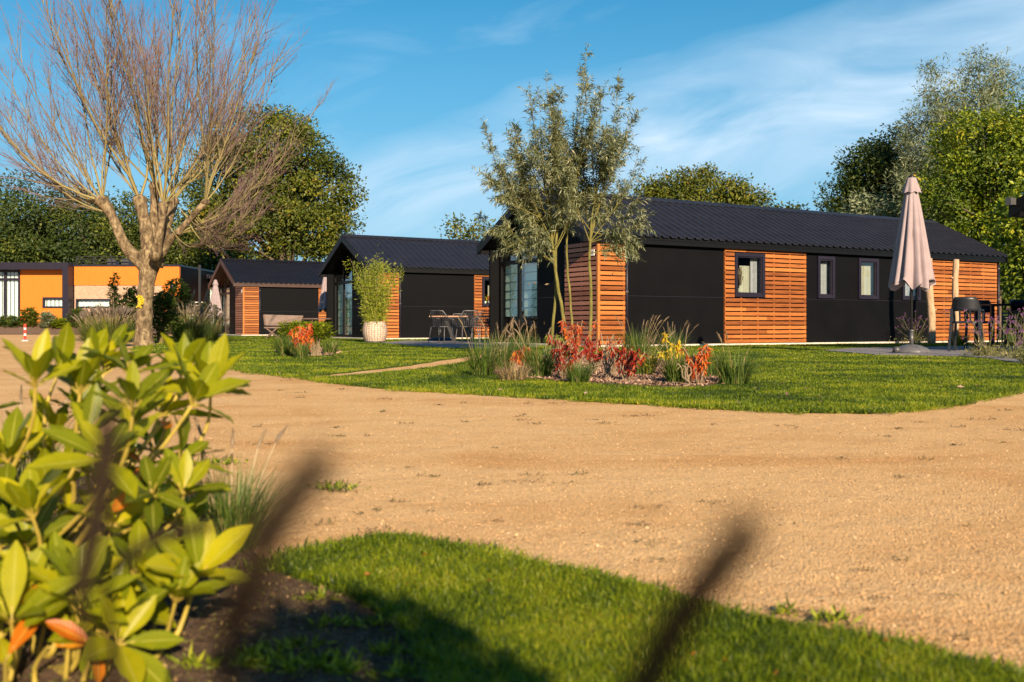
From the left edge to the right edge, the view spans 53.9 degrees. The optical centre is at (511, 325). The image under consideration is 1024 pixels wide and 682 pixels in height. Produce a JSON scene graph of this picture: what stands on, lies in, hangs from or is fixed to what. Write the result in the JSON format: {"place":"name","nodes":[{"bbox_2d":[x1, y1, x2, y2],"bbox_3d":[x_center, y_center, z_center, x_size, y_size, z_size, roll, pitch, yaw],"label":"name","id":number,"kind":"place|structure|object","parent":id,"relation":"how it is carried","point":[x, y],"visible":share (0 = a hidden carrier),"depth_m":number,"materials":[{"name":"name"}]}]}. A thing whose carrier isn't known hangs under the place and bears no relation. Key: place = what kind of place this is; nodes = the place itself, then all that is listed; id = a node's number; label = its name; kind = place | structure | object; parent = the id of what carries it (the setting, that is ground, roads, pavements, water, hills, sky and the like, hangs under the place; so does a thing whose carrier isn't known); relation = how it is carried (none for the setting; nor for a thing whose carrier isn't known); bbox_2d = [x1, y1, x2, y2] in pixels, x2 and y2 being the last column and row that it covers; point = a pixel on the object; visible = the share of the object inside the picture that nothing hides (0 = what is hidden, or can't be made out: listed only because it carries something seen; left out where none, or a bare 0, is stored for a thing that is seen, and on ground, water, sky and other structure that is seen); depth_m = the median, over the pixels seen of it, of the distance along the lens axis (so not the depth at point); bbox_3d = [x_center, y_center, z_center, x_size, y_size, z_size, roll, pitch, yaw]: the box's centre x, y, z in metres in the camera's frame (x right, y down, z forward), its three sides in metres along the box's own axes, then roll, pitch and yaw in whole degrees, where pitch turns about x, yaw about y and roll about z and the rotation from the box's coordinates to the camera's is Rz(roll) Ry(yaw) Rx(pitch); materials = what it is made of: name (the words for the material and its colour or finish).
{"place":"outdoors","nodes":[
{"label":"outdoors","id":0,"kind":"place"},
{"bbox_2d":[70,309,116,342],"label":"fountain grass","id":1,"kind":"object","parent":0,"point":[82,329],"depth_m":26.76,"materials":[{"name":"plant"}]},
{"bbox_2d":[166,298,221,341],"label":"fountain grass","id":2,"kind":"object","parent":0,"point":[191,329],"depth_m":29.33,"materials":[{"name":"plant"}]},
{"bbox_2d":[55,396,353,681],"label":"fountain grass","id":3,"kind":"object","parent":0,"point":[279,519],"depth_m":0.18,"materials":[{"name":"brown plant"}]},
{"bbox_2d":[187,307,233,340],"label":"fountain grass","id":4,"kind":"object","parent":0,"point":[214,335],"depth_m":31.34,"materials":[{"name":"plant"}]},
{"bbox_2d":[264,331,297,355],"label":"fountain grass","id":5,"kind":"object","parent":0,"point":[281,349],"depth_m":15.83,"materials":[{"name":"green plant"}]},
{"bbox_2d":[288,340,320,357],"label":"fountain grass","id":6,"kind":"object","parent":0,"point":[304,351],"depth_m":14.83,"materials":[{"name":"green plant"}]},
{"bbox_2d":[132,335,499,377],"bbox_3d":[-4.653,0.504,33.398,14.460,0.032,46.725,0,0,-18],"label":"lawn","id":7,"kind":"structure","parent":0,"point":[359,370],"depth_m":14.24,"materials":[{"name":"green plant"}]},
{"bbox_2d":[0,0,334,345],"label":"bare tree","id":8,"kind":"object","parent":7,"relation":"on","point":[157,240],"visible":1,"depth_m":23.52,"materials":[{"name":"brown plant"}]},
{"bbox_2d":[152,290,183,342],"bbox_3d":[-9.700,-0.243,27.792,1.313,1.496,1.084,0,0,0],"label":"shrub","id":9,"kind":"object","parent":7,"relation":"on","point":[162,316],"visible":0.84,"depth_m":27.68,"materials":[{"name":"green plant"}]},
{"bbox_2d":[160,276,194,338],"bbox_3d":[-12.131,-0.636,36.354,1.415,2.283,1.225,0,0,0],"label":"shrub","id":10,"kind":"object","parent":7,"relation":"on","point":[182,294],"visible":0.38,"depth_m":36.24,"materials":[{"name":"green plant"}]},
{"bbox_2d":[185,300,224,326],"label":"shrub","id":11,"kind":"object","parent":7,"relation":"on","point":[205,304],"visible":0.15,"depth_m":37.77,"materials":[{"name":"green plant"}]},
{"bbox_2d":[209,279,222,323],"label":"parasol","id":12,"kind":"object","parent":7,"relation":"on","point":[215,298],"visible":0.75,"depth_m":44.88,"materials":[{"name":"beige fabric"}]},
{"bbox_2d":[128,347,309,377],"bbox_3d":[-4.962,0.469,15.418,0.991,0.059,13.297,0,0,-28],"label":"grass fringe","id":13,"kind":"object","parent":7,"relation":"on","point":[235,368],"depth_m":10.46,"materials":[{"name":"green plant"}]},
{"bbox_2d":[208,258,325,335],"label":"chalet","id":14,"kind":"object","parent":7,"relation":"on","point":[252,292],"visible":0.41,"depth_m":50.31,"materials":[{"name":"black wood"}]},
{"bbox_2d":[263,314,302,337],"bbox_3d":[-8.664,0.052,38.332,1.546,0.944,0.597,0,0,-19],"label":"picnic bench","id":15,"kind":"object","parent":7,"relation":"on","point":[271,320],"visible":0.59,"depth_m":38.42,"materials":[{"name":"brown wood"}]},
{"bbox_2d":[288,320,314,351],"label":"shrub","id":16,"kind":"object","parent":7,"relation":"on","point":[303,333],"visible":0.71,"depth_m":15.07,"materials":[{"name":"orange plant"}]},
{"bbox_2d":[300,321,338,355],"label":"laurel shrub","id":17,"kind":"object","parent":7,"relation":"on","point":[319,333],"visible":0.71,"depth_m":15.84,"materials":[{"name":"green plant"}]},
{"bbox_2d":[318,277,326,335],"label":"parasol","id":18,"kind":"object","parent":7,"relation":"on","point":[323,301],"visible":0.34,"depth_m":42.29,"materials":[{"name":"beige fabric"}]},
{"bbox_2d":[362,322,387,341],"bbox_3d":[-3.954,0.194,29.077,0.728,0.608,0.725,0,0,0],"label":"basket planter","id":19,"kind":"object","parent":7,"relation":"on","point":[372,332],"visible":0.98,"depth_m":28.79,"materials":[{"name":"beige wicker"}]},
{"bbox_2d":[343,253,404,329],"bbox_3d":[-3.978,-1.030,29.055,1.797,2.560,1.826,0,0,0],"label":"bamboo","id":20,"kind":"object","parent":19,"relation":"in","point":[376,309],"visible":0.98,"depth_m":28.92,"materials":[{"name":"plant"}]},
{"bbox_2d":[279,570,538,671],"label":"lawn","id":21,"kind":"structure","parent":0,"point":[349,596],"depth_m":1.83,"materials":[{"name":"green plant"}]},
{"bbox_2d":[235,529,1023,681],"bbox_3d":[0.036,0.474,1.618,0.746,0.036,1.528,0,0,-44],"label":"grass","id":22,"kind":"structure","parent":21,"relation":"on","point":[468,622],"depth_m":1.57,"materials":[{"name":"green plant"}]},
{"bbox_2d":[382,341,536,348],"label":"patio","id":23,"kind":"structure","parent":0,"point":[449,344],"depth_m":26.37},
{"bbox_2d":[428,310,454,342],"bbox_3d":[-1.888,0.034,26.825,0.604,0.876,0.575,0,0,30],"label":"wire chair","id":24,"kind":"object","parent":23,"relation":"on","point":[436,324],"visible":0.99,"depth_m":26.68,"materials":[{"name":"grey metal"}]},
{"bbox_2d":[455,310,479,342],"bbox_3d":[-1.183,0.034,26.824,0.604,0.876,0.575,0,0,-25],"label":"wire chair","id":25,"kind":"object","parent":23,"relation":"on","point":[473,323],"visible":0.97,"depth_m":26.68,"materials":[{"name":"grey metal"}]},
{"bbox_2d":[473,316,533,369],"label":"fountain grass","id":26,"kind":"object","parent":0,"point":[505,351],"depth_m":10.88,"materials":[{"name":"plant"}]},
{"bbox_2d":[0,335,1023,681],"bbox_3d":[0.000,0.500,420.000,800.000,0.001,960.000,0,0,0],"label":"ground","id":27,"kind":"structure","parent":0,"point":[454,447],"depth_m":3.23,"materials":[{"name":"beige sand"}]},
{"bbox_2d":[0,262,75,325],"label":"bungalow","id":28,"kind":"object","parent":27,"relation":"on","point":[44,286],"visible":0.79,"depth_m":60.00,"materials":[{"name":"orange paint"}]},
{"bbox_2d":[0,270,19,318],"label":"window","id":29,"kind":"structure","parent":28,"relation":"in","point":[6,278],"depth_m":60.15,"materials":[{"name":"white glass"}]},
{"bbox_2d":[42,297,61,307],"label":"window","id":30,"kind":"structure","parent":28,"relation":"in","point":[58,300],"depth_m":60.02,"materials":[{"name":"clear glass"}]},
{"bbox_2d":[0,323,170,334],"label":"planting mound","id":31,"kind":"object","parent":27,"relation":"on","point":[30,330],"visible":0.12,"depth_m":55.35,"materials":[{"name":"brown soil"}]},
{"bbox_2d":[0,314,26,327],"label":"shrub","id":32,"kind":"object","parent":31,"relation":"on","point":[11,321],"visible":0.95,"depth_m":55.74,"materials":[{"name":"green plant"}]},
{"bbox_2d":[17,307,40,326],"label":"shrub","id":33,"kind":"object","parent":31,"relation":"on","point":[30,317],"visible":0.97,"depth_m":55.77,"materials":[{"name":"green plant"}]},
{"bbox_2d":[37,310,56,328],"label":"shrub","id":34,"kind":"object","parent":31,"relation":"on","point":[46,317],"visible":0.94,"depth_m":55.73,"materials":[{"name":"green plant"}]},
{"bbox_2d":[73,303,135,344],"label":"fountain grass","id":35,"kind":"object","parent":27,"relation":"on","point":[112,326],"depth_m":23.95,"materials":[{"name":"plant"}]},
{"bbox_2d":[106,271,121,320],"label":"shrub","id":36,"kind":"object","parent":27,"relation":"on","point":[113,286],"visible":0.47,"depth_m":32.53,"materials":[{"name":"green plant"}]},
{"bbox_2d":[112,285,136,341],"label":"shrub","id":37,"kind":"object","parent":27,"relation":"on","point":[129,295],"visible":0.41,"depth_m":31.37,"materials":[{"name":"green plant"}]},
{"bbox_2d":[73,256,213,324],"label":"bungalow","id":38,"kind":"object","parent":27,"relation":"on","point":[91,281],"visible":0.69,"depth_m":60.05,"materials":[{"name":"paint"}]},
{"bbox_2d":[76,299,110,307],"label":"window","id":39,"kind":"structure","parent":38,"relation":"in","point":[87,303],"depth_m":60.20,"materials":[{"name":"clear glass"}]},
{"bbox_2d":[0,471,423,681],"bbox_3d":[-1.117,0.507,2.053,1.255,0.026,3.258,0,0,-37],"label":"planting bed","id":40,"kind":"object","parent":27,"relation":"on","point":[49,674],"visible":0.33,"depth_m":1.59,"materials":[{"name":"soil"}]},
{"bbox_2d":[0,385,84,524],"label":"fountain grass","id":41,"kind":"object","parent":40,"relation":"on","point":[7,505],"depth_m":2.50,"materials":[{"name":"plant"}]},
{"bbox_2d":[0,317,252,681],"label":"rhododendron","id":42,"kind":"object","parent":40,"relation":"on","point":[34,574],"visible":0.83,"depth_m":1.54,"materials":[{"name":"green plant"}]},
{"bbox_2d":[142,416,324,552],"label":"fountain grass","id":43,"kind":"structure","parent":40,"relation":"on","point":[235,514],"depth_m":2.22,"materials":[{"name":"plant"}]},
{"bbox_2d":[164,453,863,681],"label":"ground cover","id":44,"kind":"object","parent":40,"relation":"on","point":[398,668],"visible":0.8,"depth_m":1.50,"materials":[{"name":"green plant"}]},
{"bbox_2d":[176,99,368,260],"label":"broadleaf tree","id":45,"kind":"object","parent":27,"relation":"on","point":[285,233],"visible":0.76,"depth_m":60.63,"materials":[{"name":"green plant"}]},
{"bbox_2d":[318,234,488,338],"bbox_3d":[0.350,-1.448,41.252,15.467,3.895,5.080,0,0,-30],"label":"chalet","id":46,"kind":"object","parent":27,"relation":"on","point":[449,277],"visible":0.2,"depth_m":37.25,"materials":[{"name":"black wood"}]},
{"bbox_2d":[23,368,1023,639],"bbox_3d":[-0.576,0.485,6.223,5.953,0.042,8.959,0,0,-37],"label":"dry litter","id":47,"kind":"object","parent":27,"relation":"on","point":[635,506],"visible":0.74,"depth_m":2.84,"materials":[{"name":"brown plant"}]},
{"bbox_2d":[813,121,929,217],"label":"broadleaf tree","id":48,"kind":"object","parent":27,"relation":"on","point":[867,170],"visible":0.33,"depth_m":55.21,"materials":[{"name":"green plant"}]},
{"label":"planting bed","id":49,"kind":"structure","parent":27,"relation":"on","visible":0},
{"bbox_2d":[274,320,308,349],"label":"laurel shrub","id":50,"kind":"object","parent":49,"relation":"on","point":[290,326],"visible":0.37,"depth_m":17.67,"materials":[{"name":"green plant"}]},
{"bbox_2d":[320,338,344,353],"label":"fountain grass","id":51,"kind":"object","parent":49,"relation":"on","point":[329,347],"depth_m":17.04,"materials":[{"name":"green plant"}]},
{"bbox_2d":[0,0,1023,325],"label":"sky","id":52,"kind":"structure","parent":0,"point":[769,90],"materials":[{"name":"blue"}]},
{"bbox_2d":[311,335,1023,413],"bbox_3d":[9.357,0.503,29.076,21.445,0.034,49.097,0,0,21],"label":"lawn","id":53,"kind":"structure","parent":0,"point":[749,409],"depth_m":8.31,"materials":[{"name":"green plant"}]},
{"bbox_2d":[450,317,513,374],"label":"fountain grass","id":54,"kind":"object","parent":53,"relation":"on","point":[480,364],"depth_m":9.79,"materials":[{"name":"plant"}]},
{"bbox_2d":[485,356,539,380],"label":"dead grass","id":55,"kind":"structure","parent":53,"relation":"on","point":[520,374],"depth_m":8.86,"materials":[{"name":"plant"}]},
{"bbox_2d":[471,41,657,350],"bbox_3d":[0.848,-2.127,16.875,3.148,5.276,2.467,0,0,0],"label":"young willow","id":56,"kind":"object","parent":53,"relation":"on","point":[570,169],"visible":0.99,"depth_m":16.64,"materials":[{"name":"green plant"}]},
{"bbox_2d":[494,354,719,386],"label":"bark mulch","id":57,"kind":"object","parent":53,"relation":"on","point":[635,379],"visible":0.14,"depth_m":8.96,"materials":[{"name":"grey gravel"}]},
{"bbox_2d":[497,319,542,353],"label":"fountain grass","id":58,"kind":"object","parent":57,"relation":"on","point":[519,344],"depth_m":14.83,"materials":[{"name":"plant"}]},
{"bbox_2d":[501,313,572,377],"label":"fountain grass","id":59,"kind":"object","parent":57,"relation":"on","point":[543,363],"depth_m":9.28,"materials":[{"name":"plant"}]},
{"bbox_2d":[546,333,584,378],"bbox_3d":[0.448,0.274,8.979,0.342,0.420,0.326,0,0,30],"label":"shrub","id":60,"kind":"object","parent":57,"relation":"on","point":[572,352],"visible":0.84,"depth_m":8.96,"materials":[{"name":"red plant"}]},
{"bbox_2d":[558,319,598,366],"bbox_3d":[0.752,0.201,11.457,0.474,0.567,0.486,0,0,0],"label":"shrub","id":61,"kind":"object","parent":57,"relation":"on","point":[572,332],"visible":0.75,"depth_m":11.44,"materials":[{"name":"orange plant"}]},
{"bbox_2d":[559,356,598,382],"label":"fountain grass","id":62,"kind":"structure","parent":57,"relation":"on","point":[576,375],"depth_m":8.52,"materials":[{"name":"green plant"}]},
{"bbox_2d":[581,332,623,372],"bbox_3d":[0.909,0.274,10.182,0.460,0.424,0.591,0,0,0],"label":"shrub","id":63,"kind":"object","parent":57,"relation":"on","point":[589,349],"visible":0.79,"depth_m":10.14,"materials":[{"name":"red plant"}]},
{"bbox_2d":[601,332,613,378],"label":"shrub","id":64,"kind":"object","parent":57,"relation":"on","point":[608,368],"visible":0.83,"depth_m":8.97,"materials":[{"name":"plant"}]},
{"bbox_2d":[606,339,649,380],"bbox_3d":[1.016,0.297,8.703,0.400,0.375,0.396,0,0,0],"label":"shrub","id":65,"kind":"object","parent":57,"relation":"on","point":[625,366],"visible":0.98,"depth_m":8.71,"materials":[{"name":"red plant"}]},
{"bbox_2d":[611,315,669,354],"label":"fountain grass","id":66,"kind":"object","parent":57,"relation":"on","point":[630,341],"depth_m":14.34,"materials":[{"name":"plant"}]},
{"bbox_2d":[618,331,674,374],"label":"fountain grass","id":67,"kind":"object","parent":57,"relation":"on","point":[642,370],"depth_m":9.68,"materials":[{"name":"plant"}]},
{"bbox_2d":[656,331,683,372],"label":"shrub","id":68,"kind":"object","parent":57,"relation":"on","point":[676,348],"visible":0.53,"depth_m":9.53,"materials":[{"name":"yellow plant"}]},
{"bbox_2d":[643,324,719,382],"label":"fountain grass","id":69,"kind":"object","parent":57,"relation":"on","point":[671,374],"depth_m":8.32,"materials":[{"name":"plant"}]},
{"bbox_2d":[678,343,712,383],"bbox_3d":[1.501,0.313,8.178,0.291,0.343,0.264,0,0,0],"label":"shrub","id":70,"kind":"object","parent":57,"relation":"on","point":[699,363],"visible":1,"depth_m":8.16,"materials":[{"name":"orange plant"}]},
{"bbox_2d":[291,375,1023,414],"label":"grass fringe","id":71,"kind":"object","parent":53,"relation":"on","point":[1019,390],"depth_m":6.42,"materials":[{"name":"green plant"}]},
{"bbox_2d":[650,318,698,353],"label":"fountain grass","id":72,"kind":"object","parent":53,"relation":"on","point":[674,341],"depth_m":15.34,"materials":[{"name":"plant"}]},
{"bbox_2d":[702,330,772,383],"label":"fountain grass","id":73,"kind":"object","parent":53,"relation":"on","point":[733,372],"depth_m":8.33,"materials":[{"name":"plant"}]},
{"bbox_2d":[477,188,1007,346],"bbox_3d":[7.000,-1.448,28.652,15.467,3.895,5.080,0,0,-30],"label":"chalet","id":74,"kind":"object","parent":53,"relation":"on","point":[814,277],"visible":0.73,"depth_m":25.99,"materials":[{"name":"black wood"}]},
{"bbox_2d":[734,252,764,296],"bbox_3d":[5.998,-1.265,25.446,1.205,1.100,0.268,0,0,-30],"label":"window","id":75,"kind":"structure","parent":74,"relation":"in","point":[757,261],"depth_m":25.51,"materials":[{"name":"clear glass"}]},
{"bbox_2d":[817,256,834,298],"bbox_3d":[8.359,-1.275,26.817,0.845,1.110,0.243,0,0,-30],"label":"window","id":76,"kind":"structure","parent":74,"relation":"in","point":[825,264],"depth_m":26.79,"materials":[{"name":"clear glass"}]},
{"bbox_2d":[857,258,878,298],"bbox_3d":[9.695,-1.275,27.605,0.825,1.110,0.247,0,0,-30],"label":"window","id":77,"kind":"structure","parent":74,"relation":"in","point":[864,265],"depth_m":27.66,"materials":[{"name":"clear glass"}]},
{"bbox_2d":[901,282,920,299],"bbox_3d":[11.217,-1.275,28.497,0.795,1.110,0.247,0,0,-30],"label":"window","id":78,"kind":"structure","parent":74,"relation":"in","point":[905,290],"depth_m":28.54,"materials":[{"name":"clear glass"}]},
{"bbox_2d":[837,184,900,216],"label":"bush","id":79,"kind":"object","parent":53,"relation":"on","point":[871,208],"visible":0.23,"depth_m":43.56,"materials":[{"name":"green plant"}]},
{"bbox_2d":[888,313,937,343],"bbox_3d":[10.932,0.079,27.342,1.490,0.993,1.562,0,0,-20],"label":"verbena","id":80,"kind":"object","parent":53,"relation":"on","point":[915,341],"visible":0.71,"depth_m":27.37,"materials":[{"name":"plant"}]},
{"bbox_2d":[925,258,936,343],"bbox_3d":[11.035,-0.637,26.624,0.331,2.280,0.236,0,0,0],"label":"log post","id":81,"kind":"object","parent":53,"relation":"on","point":[931,319],"visible":0.55,"depth_m":26.54,"materials":[{"name":"beige wood"}]},
{"bbox_2d":[950,259,958,343],"bbox_3d":[11.877,-0.635,27.004,0.285,2.284,0.210,0,0,0],"label":"log post","id":82,"kind":"object","parent":53,"relation":"on","point":[954,277],"visible":0.62,"depth_m":26.94,"materials":[{"name":"beige wood"}]},
{"bbox_2d":[898,89,1023,337],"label":"broadleaf tree","id":83,"kind":"object","parent":53,"relation":"on","point":[978,167],"visible":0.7,"depth_m":39.12,"materials":[{"name":"green plant"}]},
{"bbox_2d":[949,309,1012,355],"bbox_3d":[7.426,0.154,15.784,0.912,0.834,0.935,0,0,40],"label":"verbena","id":84,"kind":"object","parent":53,"relation":"on","point":[984,347],"visible":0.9,"depth_m":15.70,"materials":[{"name":"plant"}]},
{"bbox_2d":[980,170,1023,339],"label":"broadleaf tree","id":85,"kind":"object","parent":53,"relation":"on","point":[1014,246],"visible":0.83,"depth_m":32.97,"materials":[{"name":"green plant"}]},
{"bbox_2d":[980,308,1023,358],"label":"verbena","id":86,"kind":"object","parent":53,"relation":"on","point":[1006,355],"visible":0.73,"depth_m":14.54,"materials":[{"name":"green plant"}]},
{"bbox_2d":[1006,195,1023,217],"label":"chalet","id":87,"kind":"object","parent":53,"relation":"on","point":[1016,207],"visible":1,"depth_m":17.52,"materials":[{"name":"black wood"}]},
{"bbox_2d":[606,493,783,681],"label":"fountain grass","id":88,"kind":"object","parent":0,"point":[705,585],"depth_m":0.15,"materials":[{"name":"brown plant"}]},
{"bbox_2d":[824,346,1023,363],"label":"patio","id":89,"kind":"structure","parent":0,"point":[939,350],"depth_m":18.25,"materials":[{"name":"grey concrete"}]},
{"bbox_2d":[888,175,935,352],"bbox_3d":[6.928,-1.065,17.413,0.768,3.070,0.770,0,0,0],"label":"parasol","id":90,"kind":"object","parent":89,"relation":"on","point":[911,267],"visible":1,"depth_m":17.25,"materials":[{"name":"beige fabric"}]},
{"bbox_2d":[948,297,983,350],"bbox_3d":[8.343,-0.023,18.491,0.567,0.994,0.608,0,0,32],"label":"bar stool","id":91,"kind":"object","parent":89,"relation":"on","point":[960,304],"visible":0.98,"depth_m":18.32,"materials":[{"name":"plastic"}]},
{"bbox_2d":[964,300,990,347],"bbox_3d":[9.671,-0.023,20.885,0.567,0.994,0.608,0,0,20],"label":"bar stool","id":92,"kind":"object","parent":89,"relation":"on","point":[986,309],"visible":0.29,"depth_m":20.71,"materials":[{"name":"plastic"}]},
{"bbox_2d":[974,304,1023,349],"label":"patio table","id":93,"kind":"object","parent":89,"relation":"on","point":[992,310],"visible":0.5,"depth_m":19.41,"materials":[{"name":"metal"}]},
{"bbox_2d":[996,312,1022,344],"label":"garden chair","id":94,"kind":"object","parent":89,"relation":"on","point":[1002,319],"visible":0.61,"depth_m":25.36,"materials":[{"name":"grey paint"}]},
{"bbox_2d":[1003,299,1023,348],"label":"bar stool","id":95,"kind":"object","parent":89,"relation":"on","point":[1015,308],"visible":0.84,"depth_m":19.90,"materials":[{"name":"plastic"}]},
{"label":"meadow","id":96,"kind":"structure","parent":0,"visible":0},
{"bbox_2d":[0,168,102,261],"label":"broadleaf tree","id":97,"kind":"object","parent":96,"relation":"on","point":[22,239],"visible":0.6,"depth_m":81.56,"materials":[{"name":"green plant"}]},
{"bbox_2d":[38,183,137,263],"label":"broadleaf tree","id":98,"kind":"object","parent":96,"relation":"on","point":[87,247],"visible":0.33,"depth_m":80.18,"materials":[{"name":"green plant"}]},
{"bbox_2d":[89,186,260,270],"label":"broadleaf tree","id":99,"kind":"object","parent":96,"relation":"on","point":[195,257],"visible":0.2,"depth_m":76.25,"materials":[{"name":"green plant"}]},
{"bbox_2d":[435,212,495,240],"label":"broadleaf tree","id":100,"kind":"object","parent":96,"relation":"on","point":[467,236],"visible":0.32,"depth_m":69.64,"materials":[{"name":"green plant"}]},
{"bbox_2d":[616,160,777,207],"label":"broadleaf tree","id":101,"kind":"object","parent":96,"relation":"on","point":[732,193],"visible":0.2,"depth_m":60.72,"materials":[{"name":"green plant"}]},
{"label":"meadow","id":102,"kind":"structure","parent":0,"visible":0},
{"bbox_2d":[882,43,1023,219],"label":"willow tree","id":103,"kind":"object","parent":102,"relation":"on","point":[987,93],"visible":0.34,"depth_m":51.70,"materials":[{"name":"green plant"}]},
{"bbox_2d":[1001,270,1019,333],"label":"hedge","id":104,"kind":"object","parent":102,"relation":"on","point":[1004,309],"visible":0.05,"depth_m":58.04,"materials":[{"name":"green plant"}]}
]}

